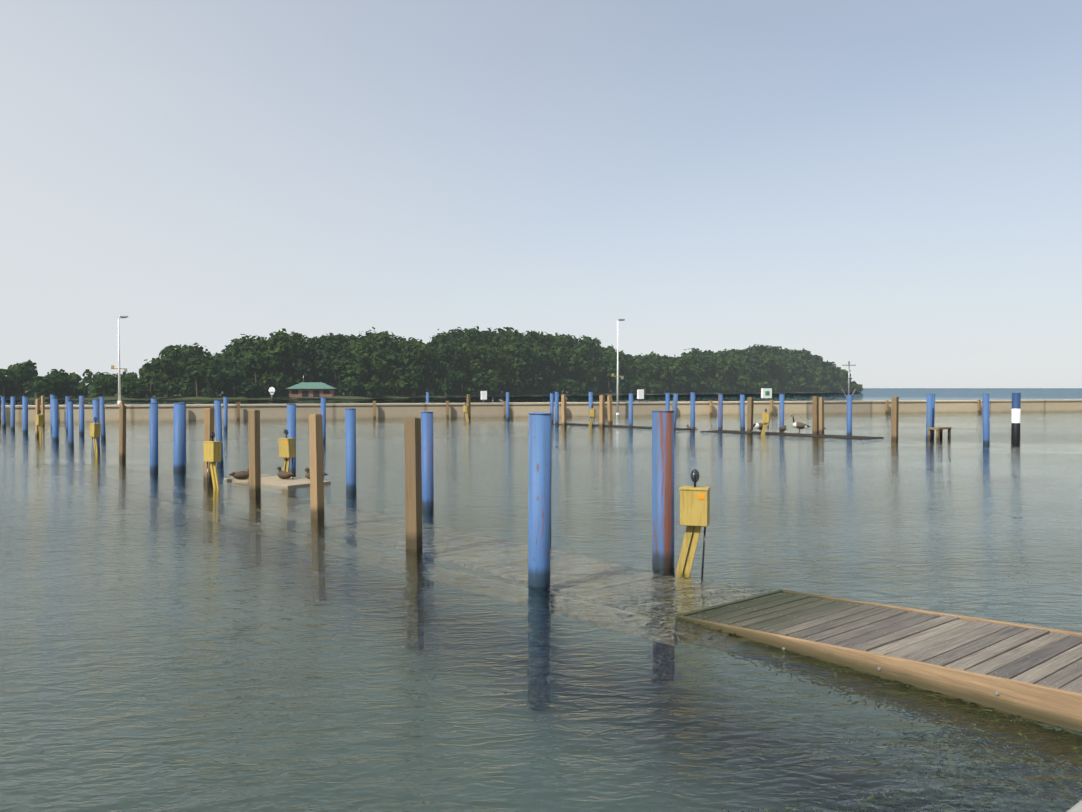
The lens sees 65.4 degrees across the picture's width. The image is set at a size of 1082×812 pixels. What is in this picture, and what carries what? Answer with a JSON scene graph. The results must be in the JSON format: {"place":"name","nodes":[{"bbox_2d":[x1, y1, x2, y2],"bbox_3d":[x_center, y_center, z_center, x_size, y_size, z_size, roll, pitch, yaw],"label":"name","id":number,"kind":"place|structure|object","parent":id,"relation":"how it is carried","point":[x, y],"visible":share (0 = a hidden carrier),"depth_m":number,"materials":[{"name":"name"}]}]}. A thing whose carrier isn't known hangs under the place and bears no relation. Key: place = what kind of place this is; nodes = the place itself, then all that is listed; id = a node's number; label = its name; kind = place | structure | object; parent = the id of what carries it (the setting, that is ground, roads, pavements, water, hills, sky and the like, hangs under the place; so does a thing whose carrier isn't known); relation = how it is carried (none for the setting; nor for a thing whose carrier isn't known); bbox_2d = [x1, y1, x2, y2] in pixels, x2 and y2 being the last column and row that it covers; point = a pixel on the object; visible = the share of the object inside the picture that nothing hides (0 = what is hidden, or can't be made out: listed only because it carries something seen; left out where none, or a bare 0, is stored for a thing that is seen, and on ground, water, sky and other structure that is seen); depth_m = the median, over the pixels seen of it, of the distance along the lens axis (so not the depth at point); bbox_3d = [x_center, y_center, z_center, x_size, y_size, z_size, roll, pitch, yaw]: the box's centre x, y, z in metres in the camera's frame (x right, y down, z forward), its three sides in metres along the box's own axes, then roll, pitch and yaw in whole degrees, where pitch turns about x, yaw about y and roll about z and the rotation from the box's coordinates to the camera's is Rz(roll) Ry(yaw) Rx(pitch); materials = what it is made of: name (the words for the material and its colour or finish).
{"place":"outdoors","nodes":[
{"label":"outdoors","id":0,"kind":"place"},
{"bbox_2d":[0,391,846,399],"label":"grass","id":1,"kind":"structure","parent":0,"point":[182,397],"depth_m":158.63,"materials":[{"name":"plant"}]},
{"bbox_2d":[269,387,274,393],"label":"sign","id":2,"kind":"object","parent":1,"relation":"on","point":[271,390],"visible":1,"depth_m":130.34,"materials":[{"name":"white paint"}]},
{"bbox_2d":[286,382,336,396],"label":"brick pavilion","id":3,"kind":"structure","parent":1,"relation":"on","point":[311,389],"depth_m":149.07,"materials":[{"name":"brick"}]},
{"bbox_2d":[0,326,862,397],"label":"island trees","id":4,"kind":"object","parent":1,"relation":"on","point":[345,360],"materials":[{"name":"plant"}]},
{"bbox_2d":[0,400,1081,811],"bbox_3d":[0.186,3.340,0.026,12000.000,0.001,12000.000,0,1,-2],"label":"lake bed","id":5,"kind":"object","parent":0,"point":[672,780],"depth_m":9.03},
{"bbox_2d":[1,396,5,447],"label":"piling","id":6,"kind":"object","parent":5,"relation":"on","point":[3,412],"visible":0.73,"depth_m":43.25,"materials":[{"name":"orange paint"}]},
{"bbox_2d":[10,396,14,455],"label":"piling","id":7,"kind":"object","parent":5,"relation":"on","point":[12,418],"visible":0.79,"depth_m":40.35,"materials":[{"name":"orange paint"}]},
{"bbox_2d":[22,396,28,460],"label":"piling","id":8,"kind":"object","parent":5,"relation":"on","point":[25,414],"visible":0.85,"depth_m":37.50,"materials":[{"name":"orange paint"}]},
{"bbox_2d":[35,399,39,457],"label":"wooden post","id":9,"kind":"object","parent":5,"relation":"on","point":[37,406],"visible":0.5,"depth_m":35.02,"materials":[{"name":"wood"}]},
{"bbox_2d":[41,396,44,439],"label":"wooden post","id":10,"kind":"object","parent":5,"relation":"on","point":[42,405],"visible":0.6,"depth_m":45.23,"materials":[{"name":"wood"}]},
{"bbox_2d":[50,394,54,428],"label":"piling","id":11,"kind":"object","parent":5,"relation":"on","point":[52,395],"visible":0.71,"depth_m":41.87,"materials":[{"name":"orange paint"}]},
{"bbox_2d":[51,398,59,475],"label":"piling","id":12,"kind":"object","parent":5,"relation":"on","point":[55,423],"visible":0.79,"depth_m":31.92,"materials":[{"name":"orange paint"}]},
{"bbox_2d":[65,396,69,457],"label":"piling","id":13,"kind":"object","parent":5,"relation":"on","point":[67,398],"visible":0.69,"depth_m":39.02,"materials":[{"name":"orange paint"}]},
{"bbox_2d":[68,401,74,481],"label":"piling","id":14,"kind":"object","parent":5,"relation":"on","point":[70,427],"visible":0.65,"depth_m":29.07,"materials":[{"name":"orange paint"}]},
{"bbox_2d":[79,396,84,455],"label":"piling","id":15,"kind":"object","parent":5,"relation":"on","point":[81,414],"visible":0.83,"depth_m":36.44,"materials":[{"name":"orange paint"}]},
{"bbox_2d":[92,399,100,494],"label":"piling","id":16,"kind":"object","parent":5,"relation":"on","point":[96,409],"visible":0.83,"depth_m":26.18,"materials":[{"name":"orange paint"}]},
{"bbox_2d":[100,397,105,463],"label":"piling","id":17,"kind":"object","parent":5,"relation":"on","point":[102,417],"visible":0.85,"depth_m":33.36,"materials":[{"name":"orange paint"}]},
{"bbox_2d":[119,405,125,507],"bbox_3d":[-11.633,1.556,23.404,0.125,3.164,0.125,2,1,21],"label":"wooden post","id":18,"kind":"object","parent":5,"relation":"on","point":[122,433],"visible":0.6,"depth_m":23.34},
{"bbox_2d":[149,403,157,526],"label":"piling","id":19,"kind":"object","parent":5,"relation":"on","point":[153,410],"visible":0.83,"depth_m":20.17,"materials":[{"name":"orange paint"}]},
{"bbox_2d":[151,398,156,402],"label":"piling","id":20,"kind":"object","parent":5,"relation":"on","point":[153,400],"visible":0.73,"depth_m":27.63,"materials":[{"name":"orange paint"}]},
{"bbox_2d":[173,403,185,525],"bbox_3d":[-8.815,1.564,20.539,0.288,3.272,0.288,0,2,-25],"label":"piling","id":21,"kind":"object","parent":5,"relation":"on","point":[179,437],"visible":0.75,"depth_m":20.41,"materials":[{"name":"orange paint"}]},
{"bbox_2d":[202,408,214,543],"bbox_3d":[-7.144,1.647,18.088,0.150,3.210,0.150,2,1,18],"label":"wooden post","id":22,"kind":"object","parent":5,"relation":"on","point":[209,414],"visible":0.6,"depth_m":18.02,"materials":[{"name":"wood"}]},
{"bbox_2d":[214,400,225,514],"bbox_3d":[-8.404,1.506,22.054,0.178,3.322,0.178,0,3,35],"label":"piling","id":23,"kind":"object","parent":5,"relation":"on","point":[218,421],"visible":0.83,"depth_m":21.95,"materials":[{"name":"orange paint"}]},
{"bbox_2d":[223,397,227,452],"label":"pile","id":24,"kind":"object","parent":5,"relation":"on","point":[225,413],"visible":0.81,"depth_m":41.07,"materials":[{"name":"metal"}]},
{"bbox_2d":[237,402,239,434],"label":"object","id":25,"kind":"object","parent":5,"relation":"on","point":[238,410],"visible":0.52,"depth_m":52.88,"materials":[{"name":"wood"}]},
{"bbox_2d":[248,410,261,565],"bbox_3d":[-5.378,1.686,15.839,0.150,3.230,0.150,0,2,22],"label":"wooden post","id":26,"kind":"object","parent":5,"relation":"on","point":[254,455],"visible":0.71,"depth_m":15.77,"materials":[{"name":"wood"}]},
{"bbox_2d":[287,404,295,530],"bbox_3d":[-5.785,1.586,19.528,0.208,3.272,0.208,0,0,20],"label":"piling","id":27,"kind":"object","parent":5,"relation":"on","point":[291,418],"visible":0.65,"depth_m":19.44,"materials":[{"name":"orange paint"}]},
{"bbox_2d":[309,414,325,601],"bbox_3d":[-3.500,1.742,13.193,0.150,3.231,0.150,0,1,31],"label":"wooden post","id":28,"kind":"object","parent":5,"relation":"on","point":[316,465],"visible":0.69,"depth_m":13.13,"materials":[{"name":"wood"}]},
{"bbox_2d":[321,398,325,475],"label":"piling","id":29,"kind":"object","parent":5,"relation":"on","point":[323,407],"visible":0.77,"depth_m":31.48,"materials":[{"name":"metal"}]},
{"bbox_2d":[345,408,356,559],"bbox_3d":[-3.693,1.668,16.388,0.208,3.242,0.208,0,1,20],"label":"piling","id":30,"kind":"object","parent":5,"relation":"on","point":[350,426],"visible":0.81,"depth_m":16.29,"materials":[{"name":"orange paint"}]},
{"bbox_2d":[373,401,375,418],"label":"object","id":31,"kind":"object","parent":5,"relation":"on","point":[374,409],"visible":0.6,"depth_m":55.42,"materials":[{"name":"wood"}]},
{"bbox_2d":[46,464,755,621],"bbox_3d":[-13.059,2.469,26.620,1.446,1.885,47.666,-1,2,-39],"label":"submerged dock","id":32,"kind":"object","parent":5,"relation":"on","point":[601,585],"depth_m":10.03,"materials":[{"name":"grey wood"}]},
{"bbox_2d":[203,432,221,522],"bbox_3d":[-6.702,1.448,17.225,0.375,1.845,0.215,0,0,29],"label":"power pedestal","id":33,"kind":"object","parent":32,"relation":"on","point":[212,452],"visible":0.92,"depth_m":17.17,"materials":[{"name":"yellow metal"}]},
{"bbox_2d":[58,475,676,645],"bbox_3d":[-13.653,2.556,26.147,0.068,2.042,47.677,-1,2,-39],"label":"sunk walkway edge","id":34,"kind":"object","parent":32,"relation":"attached to","point":[616,621],"depth_m":9.44,"materials":[{"name":"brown wood"}]},
{"bbox_2d":[126,480,759,594],"bbox_3d":[-12.464,2.536,27.094,0.068,2.042,47.677,-1,2,-39],"label":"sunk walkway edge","id":35,"kind":"object","parent":32,"relation":"attached to","point":[713,585],"depth_m":9.00,"materials":[{"name":"brown wood"}]},
{"bbox_2d":[404,418,423,651],"bbox_3d":[-1.618,1.778,10.747,0.160,3.262,0.160,-1,1,20],"label":"wooden post","id":36,"kind":"object","parent":5,"relation":"on","point":[413,480],"visible":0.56,"depth_m":10.68,"materials":[{"name":"wood"}]},
{"bbox_2d":[421,412,433,587],"bbox_3d":[-1.895,1.717,14.090,0.208,3.242,0.208,0,1,5],"label":"piling","id":37,"kind":"object","parent":5,"relation":"on","point":[427,461],"visible":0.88,"depth_m":13.99,"materials":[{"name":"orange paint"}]},
{"bbox_2d":[426,392,428,402],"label":"piling","id":38,"kind":"object","parent":5,"relation":"on","point":[427,397],"visible":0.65,"depth_m":60.08,"materials":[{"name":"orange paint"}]},
{"bbox_2d":[446,401,448,418],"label":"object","id":39,"kind":"object","parent":5,"relation":"on","point":[447,409],"visible":0.5,"depth_m":56.89,"materials":[{"name":"wood"}]},
{"bbox_2d":[467,394,470,417],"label":"wooden post","id":40,"kind":"object","parent":5,"relation":"on","point":[469,402],"visible":0.52,"depth_m":56.46,"materials":[{"name":"wood"}]},
{"bbox_2d":[504,401,505,417],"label":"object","id":41,"kind":"object","parent":5,"relation":"on","point":[504,409],"visible":0.33,"depth_m":58.10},
{"bbox_2d":[506,392,509,419],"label":"piling","id":42,"kind":"object","parent":5,"relation":"on","point":[507,407],"visible":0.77,"depth_m":53.52,"materials":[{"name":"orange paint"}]},
{"bbox_2d":[528,412,550,711],"bbox_3d":[-0.019,1.761,8.760,0.238,3.382,0.238,-1,2,-33],"label":"piling","id":43,"kind":"object","parent":5,"relation":"on","point":[539,511],"visible":0.83,"depth_m":8.66,"materials":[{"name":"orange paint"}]},
{"bbox_2d":[0,388,1081,811],"bbox_3d":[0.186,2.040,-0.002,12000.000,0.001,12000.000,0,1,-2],"label":"water surface","id":44,"kind":"object","parent":5,"relation":"on","point":[454,436],"depth_m":11.80,"materials":[{"name":"liquid"}]},
{"bbox_2d":[36,410,43,450],"bbox_3d":[-20.508,1.080,34.464,0.375,1.845,0.215,3,3,40],"label":"power pedestal","id":45,"kind":"object","parent":44,"relation":"on","point":[39,419],"visible":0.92,"depth_m":34.39,"materials":[{"name":"yellow metal"}]},
{"bbox_2d":[89,417,100,476],"bbox_3d":[-13.777,1.261,26.025,0.375,1.845,0.215,2,1,38],"label":"power pedestal","id":46,"kind":"object","parent":44,"relation":"on","point":[95,430],"visible":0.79,"depth_m":25.96,"materials":[{"name":"yellow metal"}]},
{"bbox_2d":[224,474,330,489],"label":"floating platform","id":47,"kind":"structure","parent":44,"relation":"on","point":[271,480],"depth_m":18.00,"materials":[{"name":"brown wood"}]},
{"bbox_2d":[229,468,248,478],"bbox_3d":[-6.518,1.466,18.343,0.527,0.262,0.210,-1,1,-25],"label":"duck","id":48,"kind":"object","parent":47,"relation":"on","point":[241,475],"visible":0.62,"depth_m":18.27,"materials":[{"name":"brown"}]},
{"bbox_2d":[276,467,293,478],"bbox_3d":[-5.598,1.464,18.418,0.527,0.262,0.210,1,1,29],"label":"duck","id":49,"kind":"object","parent":47,"relation":"on","point":[283,474],"visible":0.94,"depth_m":18.33,"materials":[{"name":"brown"}]},
{"bbox_2d":[303,468,327,478],"bbox_3d":[-4.891,1.468,18.247,0.527,0.262,0.210,0,1,-11],"label":"duck","id":50,"kind":"object","parent":47,"relation":"on","point":[307,475],"visible":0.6,"depth_m":18.18,"materials":[{"name":"brown"}]},
{"bbox_2d":[278,429,295,494],"bbox_3d":[-5.529,1.425,18.360,0.375,1.845,0.215,-2,2,30],"label":"power pedestal","id":51,"kind":"object","parent":44,"relation":"on","point":[287,452],"visible":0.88,"depth_m":18.28,"materials":[{"name":"yellow metal"}]},
{"bbox_2d":[463,402,468,420],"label":"power pedestal","id":52,"kind":"object","parent":44,"relation":"on","point":[465,408],"visible":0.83,"depth_m":52.50,"materials":[{"name":"yellow metal"}]},
{"bbox_2d":[42,535,1081,811],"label":"floating weed debris","id":53,"kind":"object","parent":44,"relation":"on","point":[982,775],"visible":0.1,"depth_m":4.86,"materials":[{"name":"plant"}]},
{"bbox_2d":[589,405,594,426],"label":"power pedestal","id":54,"kind":"object","parent":44,"relation":"on","point":[591,413],"visible":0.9,"depth_m":44.29,"materials":[{"name":"yellow metal"}]},
{"bbox_2d":[612,319,624,415],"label":"light pole","id":55,"kind":"object","parent":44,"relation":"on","point":[622,377],"visible":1,"depth_m":60.29,"materials":[{"name":"metal"}]},
{"bbox_2d":[552,423,687,429],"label":"dock","id":56,"kind":"object","parent":44,"relation":"on","point":[616,426],"visible":0.56,"depth_m":44.03,"materials":[{"name":"grey wood"}]},
{"bbox_2d":[675,469,710,581],"bbox_3d":[1.667,1.618,9.298,0.375,1.845,0.215,0,1,18],"label":"power pedestal","id":57,"kind":"object","parent":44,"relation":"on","point":[694,509],"visible":0.9,"depth_m":9.22,"materials":[{"name":"yellow metal"}]},
{"bbox_2d":[761,409,769,450],"bbox_3d":[9.705,1.036,36.474,0.375,1.845,0.215,1,3,28],"label":"power pedestal","id":58,"kind":"object","parent":44,"relation":"on","point":[765,418],"visible":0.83,"depth_m":36.39,"materials":[{"name":"yellow metal"}]},
{"bbox_2d":[700,430,883,439],"bbox_3d":[10.706,1.242,36.807,1.742,0.053,7.994,-1,2,-42],"label":"dock","id":59,"kind":"object","parent":44,"relation":"on","point":[801,435],"visible":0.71,"depth_m":36.12,"materials":[{"name":"grey wood"}]},
{"bbox_2d":[751,423,767,433],"bbox_3d":[9.581,0.977,36.884,0.959,0.486,0.300,0,1,-22],"label":"canada goose","id":60,"kind":"object","parent":59,"relation":"on","point":[759,426],"visible":0.85,"depth_m":36.75,"materials":[{"name":"white"}]},
{"bbox_2d":[778,425,786,432],"bbox_3d":[10.803,1.032,37.664,0.527,0.342,0.210,-1,1,-30],"label":"bird","id":61,"kind":"object","parent":59,"relation":"on","point":[783,429],"visible":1,"depth_m":37.59,"materials":[{"name":"brown"}]},
{"bbox_2d":[791,415,809,432],"bbox_3d":[11.582,0.803,37.686,0.847,0.800,0.300,0,1,8],"label":"canada goose","id":62,"kind":"object","parent":59,"relation":"on","point":[799,425],"visible":1,"depth_m":37.60,"materials":[{"name":"black"}]},
{"bbox_2d":[686,592,1081,692],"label":"dock","id":63,"kind":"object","parent":44,"relation":"on","point":[1040,657],"depth_m":6.47,"materials":[{"name":"wood"}]},
{"bbox_2d":[676,589,782,635],"bbox_3d":[1.819,1.940,7.956,1.560,0.180,0.045,-1,2,-39],"label":"dock edge board","id":64,"kind":"object","parent":63,"relation":"attached to","point":[731,603],"visible":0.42,"depth_m":7.86,"materials":[{"name":"wood"}]},
{"bbox_2d":[678,616,1081,732],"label":"dock edge board","id":65,"kind":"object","parent":63,"relation":"attached to","point":[1054,707],"depth_m":5.63,"materials":[{"name":"wood"}]},
{"bbox_2d":[783,590,1081,636],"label":"dock edge board","id":66,"kind":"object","parent":63,"relation":"attached to","point":[968,618],"depth_m":7.16,"materials":[{"name":"wood"}]},
{"bbox_2d":[927,427,951,459],"bbox_3d":[15.716,1.511,33.232,1.250,1.335,0.450,-1,2,-42],"label":"timber step frame","id":67,"kind":"object","parent":44,"relation":"on","point":[939,432],"visible":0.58,"depth_m":33.00,"materials":[{"name":"wood"}]},
{"bbox_2d":[1,399,1081,443],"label":"breakwater wall","id":68,"kind":"structure","parent":5,"relation":"on","point":[194,412],"depth_m":58.58,"materials":[{"name":"concrete"}]},
{"bbox_2d":[111,316,127,404],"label":"light pole","id":69,"kind":"object","parent":68,"relation":"on","point":[119,385],"visible":0.85,"depth_m":51.99,"materials":[{"name":"metal"}]},
{"bbox_2d":[481,391,486,402],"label":"sign","id":70,"kind":"object","parent":68,"relation":"on","point":[483,395],"visible":0.88,"depth_m":58.21,"materials":[{"name":"metal"}]},
{"bbox_2d":[637,389,643,401],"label":"sign","id":71,"kind":"object","parent":68,"relation":"on","point":[640,394],"visible":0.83,"depth_m":61.77,"materials":[{"name":"metal"}]},
{"bbox_2d":[761,388,771,401],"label":"sign","id":72,"kind":"object","parent":68,"relation":"on","point":[766,393],"visible":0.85,"depth_m":64.96,"materials":[{"name":"metal"}]},
{"bbox_2d":[842,361,855,397],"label":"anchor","id":73,"kind":"object","parent":68,"relation":"on","point":[848,365],"visible":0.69,"depth_m":69.30,"materials":[{"name":"silver metal"}]},
{"bbox_2d":[546,412,551,627],"bbox_3d":[0.096,1.739,11.696,0.086,3.301,0.052,1,1,20],"label":"piling","id":74,"kind":"object","parent":5,"relation":"on","point":[551,474],"visible":0.1,"depth_m":11.67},
{"bbox_2d":[550,393,553,443],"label":"piling","id":75,"kind":"object","parent":5,"relation":"on","point":[552,403],"visible":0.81,"depth_m":50.17,"materials":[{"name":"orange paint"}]},
{"bbox_2d":[555,392,558,436],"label":"piling","id":76,"kind":"object","parent":5,"relation":"on","point":[556,408],"visible":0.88,"depth_m":46.62,"materials":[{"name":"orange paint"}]},
{"bbox_2d":[561,394,566,449],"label":"wooden post","id":77,"kind":"object","parent":5,"relation":"on","point":[563,412],"visible":0.62,"depth_m":45.20,"materials":[{"name":"wood"}]},
{"bbox_2d":[589,392,592,449],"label":"piling","id":78,"kind":"object","parent":5,"relation":"on","point":[590,399],"visible":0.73,"depth_m":44.98,"materials":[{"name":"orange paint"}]},
{"bbox_2d":[599,395,604,449],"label":"wooden post","id":79,"kind":"object","parent":5,"relation":"on","point":[601,411],"visible":0.69,"depth_m":43.47,"materials":[{"name":"wood"}]},
{"bbox_2d":[607,395,612,445],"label":"wooden post","id":80,"kind":"object","parent":5,"relation":"on","point":[609,409],"visible":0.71,"depth_m":46.90,"materials":[{"name":"wood"}]},
{"bbox_2d":[628,393,632,450],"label":"piling","id":81,"kind":"object","parent":5,"relation":"on","point":[630,409],"visible":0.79,"depth_m":42.98,"materials":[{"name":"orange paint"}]},
{"bbox_2d":[652,410,674,683],"bbox_3d":[1.396,1.743,9.614,0.258,3.382,0.258,0,1,-4],"label":"piling","id":82,"kind":"object","parent":5,"relation":"on","point":[662,489],"visible":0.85,"depth_m":9.50,"materials":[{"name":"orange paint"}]},
{"bbox_2d":[665,393,669,409],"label":"piling","id":83,"kind":"object","parent":5,"relation":"on","point":[667,401],"visible":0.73,"depth_m":43.64,"materials":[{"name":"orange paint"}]},
{"bbox_2d":[672,393,677,429],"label":"piling","id":84,"kind":"object","parent":5,"relation":"on","point":[675,400],"visible":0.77,"depth_m":40.70,"materials":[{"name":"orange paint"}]},
{"bbox_2d":[690,392,694,450],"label":"piling","id":85,"kind":"object","parent":5,"relation":"on","point":[692,409],"visible":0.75,"depth_m":39.85,"materials":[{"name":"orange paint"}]},
{"bbox_2d":[709,401,712,428],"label":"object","id":86,"kind":"object","parent":5,"relation":"on","point":[710,408],"visible":0.5,"depth_m":62.91,"materials":[{"name":"wood"}]},
{"bbox_2d":[718,394,722,456],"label":"piling","id":87,"kind":"object","parent":5,"relation":"on","point":[720,411],"visible":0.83,"depth_m":40.30,"materials":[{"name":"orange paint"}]},
{"bbox_2d":[740,394,744,457],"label":"piling","id":88,"kind":"object","parent":5,"relation":"on","point":[742,412],"visible":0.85,"depth_m":40.38,"materials":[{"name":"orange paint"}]},
{"bbox_2d":[746,397,753,455],"bbox_3d":[9.335,1.222,37.631,0.200,3.225,0.200,3,3,43],"label":"wooden post","id":89,"kind":"object","parent":5,"relation":"on","point":[750,405],"visible":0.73,"depth_m":37.53,"materials":[{"name":"wood"}]},
{"bbox_2d":[770,400,772,414],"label":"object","id":90,"kind":"object","parent":5,"relation":"on","point":[771,407],"visible":0.54,"depth_m":64.47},
{"bbox_2d":[779,394,783,458],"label":"piling","id":91,"kind":"object","parent":5,"relation":"on","point":[781,410],"visible":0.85,"depth_m":38.33,"materials":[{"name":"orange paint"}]},
{"bbox_2d":[812,396,818,465],"bbox_3d":[11.827,1.221,36.267,0.200,3.284,0.200,0,0,-45],"label":"wooden post","id":92,"kind":"object","parent":5,"relation":"on","point":[815,415],"visible":0.62,"depth_m":36.20,"materials":[{"name":"wood"}]},
{"bbox_2d":[819,397,823,461],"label":"wooden post","id":93,"kind":"object","parent":5,"relation":"on","point":[821,415],"visible":0.52,"depth_m":37.24,"materials":[{"name":"wood"}]},
{"bbox_2d":[846,395,851,465],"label":"piling","id":94,"kind":"object","parent":5,"relation":"on","point":[849,415],"visible":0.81,"depth_m":35.52,"materials":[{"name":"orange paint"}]},
{"bbox_2d":[885,400,888,428],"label":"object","id":95,"kind":"object","parent":5,"relation":"on","point":[886,406],"visible":0.56,"depth_m":67.68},
{"bbox_2d":[891,397,898,473],"bbox_3d":[13.691,1.295,32.602,0.200,3.294,0.200,-2,3,-45],"label":"wooden post","id":96,"kind":"object","parent":5,"relation":"on","point":[894,415],"visible":0.56,"depth_m":32.51,"materials":[{"name":"wood"}]},
{"bbox_2d":[926,394,932,470],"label":"piling","id":97,"kind":"object","parent":5,"relation":"on","point":[929,406],"visible":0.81,"depth_m":33.09,"materials":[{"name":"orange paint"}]},
{"bbox_2d":[931,394,934,460],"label":"piling","id":98,"kind":"object","parent":5,"relation":"on","point":[933,416],"visible":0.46,"depth_m":33.71,"materials":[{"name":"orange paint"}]},
{"bbox_2d":[977,400,980,411],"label":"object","id":99,"kind":"object","parent":5,"relation":"on","point":[979,405],"visible":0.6,"depth_m":70.51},
{"bbox_2d":[982,394,989,480],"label":"piling","id":100,"kind":"object","parent":5,"relation":"on","point":[986,421],"visible":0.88,"depth_m":30.00,"materials":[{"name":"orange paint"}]},
{"bbox_2d":[1011,393,1020,476],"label":"piling","id":101,"kind":"object","parent":5,"relation":"on","point":[1015,416],"visible":0.65,"depth_m":31.51,"materials":[{"name":"paint"}]},
{"bbox_2d":[0,0,1081,387],"label":"sky","id":102,"kind":"structure","parent":0,"point":[891,189],"materials":[{"name":"blue"}]},
{"bbox_2d":[1067,800,1081,811],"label":"concrete quay deck","id":103,"kind":"structure","parent":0,"point":[1077,807],"depth_m":3.37,"materials":[{"name":"concrete"}]}
]}

